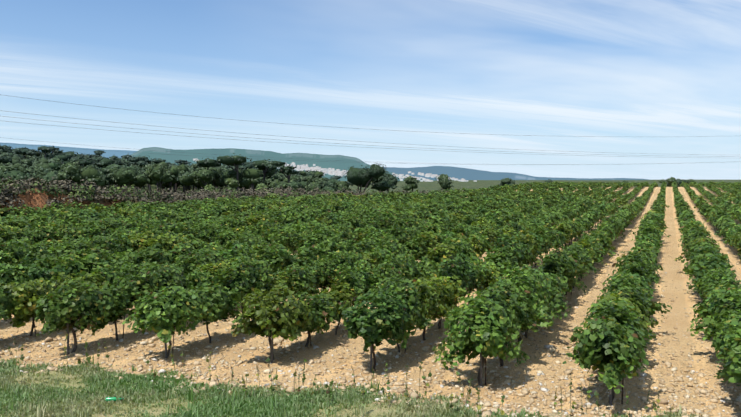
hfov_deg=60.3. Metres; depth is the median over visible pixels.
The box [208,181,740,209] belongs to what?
vine leaves
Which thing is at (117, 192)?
bank scrub bushes
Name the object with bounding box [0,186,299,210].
embankment
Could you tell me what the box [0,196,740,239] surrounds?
vine leaves
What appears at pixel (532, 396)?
pebbles
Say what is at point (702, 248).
vine leaves
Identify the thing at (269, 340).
vine trunks
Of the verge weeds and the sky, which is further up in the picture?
the sky
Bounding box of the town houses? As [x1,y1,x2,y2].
[193,158,476,181]
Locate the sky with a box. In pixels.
[0,0,740,179]
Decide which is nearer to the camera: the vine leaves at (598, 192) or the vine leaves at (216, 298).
the vine leaves at (216, 298)
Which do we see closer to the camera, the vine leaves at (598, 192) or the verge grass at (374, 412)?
the verge grass at (374, 412)
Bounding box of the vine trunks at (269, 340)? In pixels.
[6,211,738,403]
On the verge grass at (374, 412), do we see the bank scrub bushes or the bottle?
the bottle
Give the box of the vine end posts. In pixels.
[66,318,611,404]
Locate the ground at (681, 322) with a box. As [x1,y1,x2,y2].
[0,180,740,416]
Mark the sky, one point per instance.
(650, 77)
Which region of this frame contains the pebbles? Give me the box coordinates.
[0,252,740,416]
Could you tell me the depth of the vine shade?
21.65 m
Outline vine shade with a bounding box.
[0,183,740,360]
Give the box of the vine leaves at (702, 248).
[0,212,740,292]
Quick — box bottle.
[105,397,123,401]
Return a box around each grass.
[0,355,713,416]
[0,364,577,416]
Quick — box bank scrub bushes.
[0,176,474,212]
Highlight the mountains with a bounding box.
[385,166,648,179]
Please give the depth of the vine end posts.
11.79 m
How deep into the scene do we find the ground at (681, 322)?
13.32 m
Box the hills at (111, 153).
[0,142,136,158]
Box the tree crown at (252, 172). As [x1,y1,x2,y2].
[0,145,694,192]
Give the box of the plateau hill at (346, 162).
[126,147,435,180]
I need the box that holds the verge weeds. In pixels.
[8,333,670,416]
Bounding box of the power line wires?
[0,95,735,164]
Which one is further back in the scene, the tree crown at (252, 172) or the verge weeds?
the tree crown at (252, 172)
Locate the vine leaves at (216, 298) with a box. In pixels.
[0,237,740,393]

